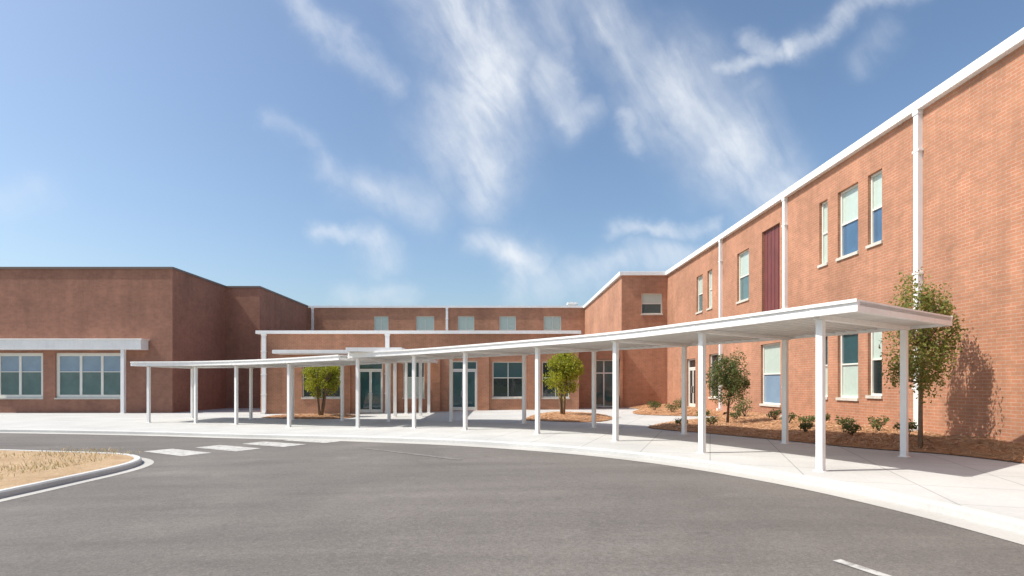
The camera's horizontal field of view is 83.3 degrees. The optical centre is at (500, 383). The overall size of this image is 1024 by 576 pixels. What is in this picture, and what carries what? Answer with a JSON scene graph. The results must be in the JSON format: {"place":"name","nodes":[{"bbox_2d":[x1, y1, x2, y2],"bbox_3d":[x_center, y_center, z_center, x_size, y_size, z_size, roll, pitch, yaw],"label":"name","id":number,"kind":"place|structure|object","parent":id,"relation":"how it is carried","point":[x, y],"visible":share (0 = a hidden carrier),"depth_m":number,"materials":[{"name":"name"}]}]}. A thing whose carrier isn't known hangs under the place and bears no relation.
{"place":"outdoors","nodes":[
{"label":"outdoors","id":0,"kind":"place"},
{"bbox_2d":[0,446,142,479],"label":"dry grass","id":1,"kind":"structure","parent":0,"point":[53,464],"depth_m":13.11,"materials":[{"name":"beige plant"}]},
{"bbox_2d":[0,433,1023,575],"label":"road","id":2,"kind":"structure","parent":0,"point":[345,508],"depth_m":7.50,"materials":[{"name":"grey asphalt"}]},
{"bbox_2d":[0,449,153,501],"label":"island curb","id":3,"kind":"structure","parent":2,"relation":"on","point":[134,464],"depth_m":11.53,"materials":[{"name":"concrete"}]},
{"bbox_2d":[0,450,133,488],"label":"island soil","id":4,"kind":"structure","parent":3,"relation":"in","point":[19,478],"depth_m":13.03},
{"bbox_2d":[144,449,208,455],"bbox_3d":[-9.350,1.968,16.650,2.300,0.036,0.820,0,0,35],"label":"crosswalk stripe","id":5,"kind":"object","parent":2,"relation":"on","point":[178,452],"visible":1,"depth_m":16.60,"materials":[{"name":"white paint"}]},
{"bbox_2d":[195,445,259,450],"bbox_3d":[-8.330,1.950,17.580,2.300,0.046,0.820,0,0,35],"label":"crosswalk stripe","id":6,"kind":"object","parent":2,"relation":"on","point":[227,448],"visible":1,"depth_m":17.54,"materials":[{"name":"white paint"}]},
{"bbox_2d":[244,441,303,446],"bbox_3d":[-7.310,1.929,18.510,2.300,0.054,0.820,0,0,35],"label":"crosswalk stripe","id":7,"kind":"object","parent":2,"relation":"on","point":[264,443],"visible":1,"depth_m":18.47,"materials":[{"name":"white paint"}]},
{"bbox_2d":[285,440,337,442],"bbox_3d":[-6.290,1.904,19.440,2.300,0.059,0.820,0,0,35],"label":"crosswalk stripe","id":8,"kind":"object","parent":2,"relation":"on","point":[323,441],"visible":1,"depth_m":19.16,"materials":[{"name":"white paint"}]},
{"bbox_2d":[364,448,460,459],"bbox_3d":[-2.400,1.805,15.000,0.160,0.074,4.200,0,0,-44],"label":"lane line","id":9,"kind":"object","parent":2,"relation":"on","point":[414,454],"visible":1,"depth_m":14.69,"materials":[{"name":"paint"}]},
{"bbox_2d":[0,429,1023,544],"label":"curb","id":10,"kind":"structure","parent":2,"relation":"on","point":[1008,528],"depth_m":10.96,"materials":[{"name":"concrete"}]},
{"bbox_2d":[833,559,890,575],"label":"parking line","id":11,"kind":"object","parent":2,"relation":"on","point":[878,573],"visible":1,"depth_m":5.38,"materials":[{"name":"white paint"}]},
{"bbox_2d":[0,408,1023,519],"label":"sidewalk","id":12,"kind":"structure","parent":0,"point":[996,486],"depth_m":16.62,"materials":[{"name":"concrete"}]},
{"bbox_2d":[0,339,148,412],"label":"porch","id":13,"kind":"object","parent":12,"relation":"on","point":[122,345],"visible":0.94,"depth_m":36.60,"materials":[{"name":"white paint"}]},
{"bbox_2d":[0,267,307,412],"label":"school wing","id":14,"kind":"structure","parent":12,"relation":"on","point":[172,314],"depth_m":37.40,"materials":[{"name":"brown brick"}]},
{"bbox_2d":[0,353,43,398],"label":"window","id":15,"kind":"structure","parent":14,"relation":"in","point":[21,374],"depth_m":37.55,"materials":[{"name":"blue glass"}]},
{"bbox_2d":[54,353,119,398],"bbox_3d":[-26.625,-0.515,37.470,4.630,3.010,0.240,0,0,0],"label":"window","id":16,"kind":"structure","parent":14,"relation":"in","point":[79,375],"depth_m":37.55,"materials":[{"name":"blue glass"}]},
{"bbox_2d":[130,355,397,426],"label":"covered walkway","id":17,"kind":"structure","parent":12,"relation":"on","point":[292,363],"depth_m":27.52,"materials":[{"name":"white paint"}]},
{"bbox_2d":[262,413,355,418],"bbox_3d":[-10.536,1.777,31.971,5.329,0.200,3.542,0,0,0],"label":"mulch bed","id":18,"kind":"object","parent":12,"relation":"on","point":[321,417],"visible":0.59,"depth_m":31.07,"materials":[{"name":"brown wood"}]},
{"bbox_2d":[300,366,340,415],"bbox_3d":[-9.807,0.251,31.567,2.356,3.201,2.133,0,0,0],"label":"young tree","id":19,"kind":"object","parent":18,"relation":"on","point":[327,376],"visible":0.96,"depth_m":31.39,"materials":[{"name":"green plant"}]},
{"bbox_2d":[346,347,437,416],"bbox_3d":[-4.970,0.172,29.145,2.180,3.204,13.210,0,0,0],"label":"entrance canopy","id":20,"kind":"object","parent":12,"relation":"on","point":[365,349],"visible":0.67,"depth_m":30.52,"materials":[{"name":"white metal"}]},
{"bbox_2d":[255,330,622,413],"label":"entrance block","id":21,"kind":"structure","parent":12,"relation":"on","point":[494,382],"depth_m":36.00,"materials":[{"name":"red brick"}]},
{"bbox_2d":[301,366,340,398],"bbox_3d":[-11.200,-0.255,36.070,2.480,2.390,0.240,0,0,0],"label":"window","id":22,"kind":"structure","parent":21,"relation":"in","point":[306,395],"depth_m":36.15,"materials":[{"name":"black glass"}]},
{"bbox_2d":[360,364,382,412],"bbox_3d":[-8.150,0.181,36.120,1.600,3.263,0.140,0,0,0],"label":"door","id":23,"kind":"structure","parent":21,"relation":"in","point":[371,375],"depth_m":36.14,"materials":[{"name":"glass"}]},
{"bbox_2d":[402,363,424,398],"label":"window","id":24,"kind":"structure","parent":21,"relation":"in","point":[409,364],"depth_m":36.15,"materials":[{"name":"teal glass"}]},
{"bbox_2d":[308,306,584,334],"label":"school wing","id":25,"kind":"structure","parent":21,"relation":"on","point":[446,317],"depth_m":56.00,"materials":[{"name":"orange brick"}]},
{"bbox_2d":[374,316,387,329],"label":"window","id":26,"kind":"structure","parent":25,"relation":"in","point":[380,322],"depth_m":56.15,"materials":[{"name":"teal glass"}]},
{"bbox_2d":[416,316,433,329],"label":"window","id":27,"kind":"structure","parent":25,"relation":"in","point":[422,322],"depth_m":56.15,"materials":[{"name":"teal glass"}]},
{"bbox_2d":[458,316,473,329],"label":"window","id":28,"kind":"structure","parent":25,"relation":"in","point":[464,322],"depth_m":56.15,"materials":[{"name":"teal glass"}]},
{"bbox_2d":[499,316,515,329],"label":"window","id":29,"kind":"structure","parent":25,"relation":"in","point":[505,322],"depth_m":56.15,"materials":[{"name":"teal glass"}]},
{"bbox_2d":[544,316,560,329],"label":"window","id":30,"kind":"structure","parent":25,"relation":"in","point":[550,322],"depth_m":56.15,"materials":[{"name":"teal glass"}]},
{"bbox_2d":[567,302,577,305],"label":"roof vent","id":31,"kind":"object","parent":25,"relation":"on","point":[572,303],"visible":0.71,"depth_m":56.55,"materials":[{"name":"white metal"}]},
{"bbox_2d":[453,361,476,409],"bbox_3d":[-2.325,0.105,36.120,1.750,3.110,0.140,0,0,0],"label":"door","id":32,"kind":"structure","parent":21,"relation":"in","point":[457,365],"depth_m":36.14,"materials":[{"name":"glass"}]},
{"bbox_2d":[492,362,521,398],"bbox_3d":[0.475,-0.230,36.070,2.030,2.340,0.240,0,0,0],"label":"window","id":33,"kind":"structure","parent":21,"relation":"in","point":[507,376],"depth_m":36.15,"materials":[{"name":"teal glass"}]},
{"bbox_2d":[541,362,569,398],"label":"window","id":34,"kind":"structure","parent":21,"relation":"in","point":[547,393],"depth_m":36.15,"materials":[{"name":"black glass"}]},
{"bbox_2d":[596,360,612,406],"bbox_3d":[6.990,-0.030,39.010,1.380,3.220,0.100,0,0,0],"label":"door","id":35,"kind":"structure","parent":21,"relation":"in","point":[604,368],"depth_m":39.00,"materials":[{"name":"black glass"}]},
{"bbox_2d":[526,411,612,421],"bbox_3d":[3.325,1.523,27.463,4.005,0.175,6.759,0,0,11],"label":"mulch bed","id":36,"kind":"object","parent":12,"relation":"on","point":[568,418],"visible":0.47,"depth_m":25.35,"materials":[{"name":"brown wood"}]},
{"bbox_2d":[542,352,584,413],"bbox_3d":[3.032,-0.200,27.537,2.018,3.581,1.997,0,0,0],"label":"young tree","id":37,"kind":"object","parent":36,"relation":"on","point":[566,368],"visible":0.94,"depth_m":27.24,"materials":[{"name":"green plant"}]},
{"bbox_2d":[348,298,952,471],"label":"covered walkway","id":38,"kind":"structure","parent":12,"relation":"on","point":[820,322],"depth_m":14.51,"materials":[{"name":"white paint"}]},
{"bbox_2d":[631,404,726,415],"bbox_3d":[9.299,1.473,33.975,4.311,0.271,11.550,0,0,0],"label":"mulch bed","id":39,"kind":"object","parent":12,"relation":"on","point":[714,413],"visible":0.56,"depth_m":29.96,"materials":[{"name":"brown wood"}]},
{"bbox_2d":[648,401,661,409],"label":"shrub","id":40,"kind":"object","parent":39,"relation":"on","point":[656,404],"visible":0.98,"depth_m":32.08,"materials":[{"name":"green plant"}]},
{"bbox_2d":[664,402,679,411],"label":"shrub","id":41,"kind":"object","parent":39,"relation":"on","point":[674,408],"visible":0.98,"depth_m":30.17,"materials":[{"name":"green plant"}]},
{"bbox_2d":[673,398,687,407],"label":"shrub","id":42,"kind":"object","parent":39,"relation":"on","point":[680,402],"visible":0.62,"depth_m":32.93,"materials":[{"name":"green plant"}]},
{"bbox_2d":[583,27,1023,442],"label":"school wing","id":43,"kind":"structure","parent":12,"relation":"on","point":[931,182],"depth_m":16.95,"materials":[{"name":"orange brick"}]},
{"bbox_2d":[641,293,662,314],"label":"window","id":44,"kind":"structure","parent":43,"relation":"in","point":[651,302],"depth_m":39.15,"materials":[{"name":"beige glass"}]},
{"bbox_2d":[689,358,694,406],"bbox_3d":[11.420,-0.060,34.150,0.140,2.880,1.500,0,0,0],"label":"door","id":45,"kind":"structure","parent":43,"relation":"in","point":[691,361],"depth_m":34.32,"materials":[{"name":"metal"}]},
{"bbox_2d":[695,275,702,314],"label":"window","id":46,"kind":"structure","parent":43,"relation":"in","point":[700,279],"depth_m":32.97,"materials":[{"name":"white glass"}]},
{"bbox_2d":[706,270,711,310],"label":"window","id":47,"kind":"structure","parent":43,"relation":"in","point":[710,272],"depth_m":31.39,"materials":[{"name":"white glass"}]},
{"bbox_2d":[708,354,717,398],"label":"window","id":48,"kind":"structure","parent":43,"relation":"in","point":[713,356],"depth_m":30.96,"materials":[{"name":"glass"}]},
{"bbox_2d":[736,249,748,303],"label":"window","id":49,"kind":"structure","parent":43,"relation":"in","point":[744,256],"depth_m":27.03,"materials":[{"name":"white glass"}]},
{"bbox_2d":[759,342,780,406],"bbox_3d":[11.370,-0.380,24.125,0.240,2.640,1.830,0,0,0],"label":"window","id":50,"kind":"structure","parent":43,"relation":"in","point":[771,352],"depth_m":24.33,"materials":[{"name":"white glass"}]},
{"bbox_2d":[817,200,827,267],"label":"window","id":51,"kind":"structure","parent":43,"relation":"in","point":[824,205],"depth_m":20.29,"materials":[{"name":"white glass"}]},
{"bbox_2d":[826,336,827,399],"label":"window","id":52,"kind":"structure","parent":43,"relation":"in","point":[826,336],"depth_m":20.17,"materials":[{"name":"white glass"}]},
{"bbox_2d":[836,184,858,261],"bbox_3d":[11.370,-5.255,18.750,0.240,2.290,1.180,0,0,0],"label":"window","id":53,"kind":"structure","parent":43,"relation":"in","point":[849,197],"depth_m":18.90,"materials":[{"name":"white glass"}]},
{"bbox_2d":[836,334,858,400],"bbox_3d":[11.370,-0.605,18.750,0.240,2.290,1.180,0,0,0],"label":"window","id":54,"kind":"structure","parent":43,"relation":"in","point":[849,343],"depth_m":18.90,"materials":[{"name":"white glass"}]},
{"bbox_2d":[865,170,882,248],"bbox_3d":[11.370,-5.280,17.390,0.240,2.240,0.740,0,0,0],"label":"window","id":55,"kind":"structure","parent":43,"relation":"in","point":[876,179],"depth_m":17.54,"materials":[{"name":"white glass"}]},
{"bbox_2d":[865,332,882,398],"bbox_3d":[11.370,-0.705,17.390,0.240,2.290,0.740,0,0,0],"label":"window","id":56,"kind":"structure","parent":43,"relation":"in","point":[876,364],"depth_m":17.54,"materials":[{"name":"white glass"}]},
{"bbox_2d":[648,411,1023,462],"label":"mulch bed","id":57,"kind":"object","parent":12,"relation":"on","point":[958,448],"visible":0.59,"depth_m":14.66,"materials":[{"name":"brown wood"}]},
{"bbox_2d":[675,418,687,424],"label":"shrub","id":58,"kind":"object","parent":57,"relation":"on","point":[678,420],"visible":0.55,"depth_m":20.68,"materials":[{"name":"green plant"}]},
{"bbox_2d":[706,416,719,424],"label":"shrub","id":59,"kind":"object","parent":57,"relation":"on","point":[710,420],"visible":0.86,"depth_m":20.33,"materials":[{"name":"green plant"}]},
{"bbox_2d":[706,350,750,422],"bbox_3d":[8.406,0.077,21.194,1.672,2.852,1.661,0,0,0],"label":"young tree","id":60,"kind":"object","parent":57,"relation":"on","point":[730,380],"visible":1,"depth_m":21.02,"materials":[{"name":"green plant"}]},
{"bbox_2d":[729,410,741,418],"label":"shrub","id":61,"kind":"object","parent":57,"relation":"on","point":[732,414],"visible":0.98,"depth_m":22.46,"materials":[{"name":"green plant"}]},
{"bbox_2d":[731,404,743,412],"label":"shrub","id":62,"kind":"object","parent":57,"relation":"on","point":[736,408],"visible":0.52,"depth_m":25.19,"materials":[{"name":"green plant"}]},
{"bbox_2d":[734,394,754,415],"bbox_3d":[10.008,0.890,23.614,0.790,0.990,0.841,0,0,28],"label":"shrub","id":63,"kind":"object","parent":57,"relation":"on","point":[745,403],"visible":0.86,"depth_m":23.56,"materials":[{"name":"green plant"}]},
{"bbox_2d":[766,409,781,419],"bbox_3d":[10.206,1.129,21.391,0.623,0.476,0.611,0,0,0],"label":"shrub","id":64,"kind":"object","parent":57,"relation":"on","point":[776,413],"visible":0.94,"depth_m":21.36,"materials":[{"name":"green plant"}]},
{"bbox_2d":[778,412,796,422],"bbox_3d":[9.890,1.169,19.836,0.570,0.416,0.500,0,0,0],"label":"shrub","id":65,"kind":"object","parent":57,"relation":"on","point":[792,417],"visible":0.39,"depth_m":19.75,"materials":[{"name":"green plant"}]},
{"bbox_2d":[798,422,813,431],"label":"shrub","id":66,"kind":"object","parent":57,"relation":"on","point":[805,427],"visible":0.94,"depth_m":16.93,"materials":[{"name":"green plant"}]},
{"bbox_2d":[797,414,815,425],"bbox_3d":[9.704,1.176,18.201,0.612,0.441,0.536,0,0,22],"label":"shrub","id":67,"kind":"object","parent":57,"relation":"on","point":[811,419],"visible":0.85,"depth_m":18.15,"materials":[{"name":"green plant"}]},
{"bbox_2d":[835,415,856,428],"bbox_3d":[10.172,1.139,16.997,0.579,0.456,0.614,0,0,0],"label":"shrub","id":68,"kind":"object","parent":57,"relation":"on","point":[852,420],"visible":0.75,"depth_m":16.91,"materials":[{"name":"green plant"}]},
{"bbox_2d":[841,421,861,434],"bbox_3d":[9.514,1.218,15.600,0.507,0.435,0.471,0,0,0],"label":"shrub","id":69,"kind":"object","parent":57,"relation":"on","point":[854,428],"visible":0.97,"depth_m":15.56,"materials":[{"name":"green plant"}]},
{"bbox_2d":[867,415,889,430],"bbox_3d":[10.499,1.107,16.011,0.509,0.497,0.566,0,0,0],"label":"shrub","id":70,"kind":"object","parent":57,"relation":"on","point":[876,423],"visible":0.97,"depth_m":15.98,"materials":[{"name":"green plant"}]},
{"bbox_2d":[893,419,917,435],"bbox_3d":[10.280,1.129,14.572,0.535,0.514,0.559,0,0,0],"label":"shrub","id":71,"kind":"object","parent":57,"relation":"on","point":[912,426],"visible":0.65,"depth_m":14.51,"materials":[{"name":"green plant"}]},
{"bbox_2d":[879,266,967,447],"bbox_3d":[9.956,-0.605,13.609,1.713,4.333,1.764,0,0,0],"label":"young tree","id":72,"kind":"object","parent":57,"relation":"on","point":[923,342],"visible":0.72,"depth_m":13.40,"materials":[{"name":"green plant"}]},
{"bbox_2d":[0,0,1023,305],"label":"sky","id":73,"kind":"structure","parent":0,"point":[308,152],"materials":[{"name":"blue"}]}
]}

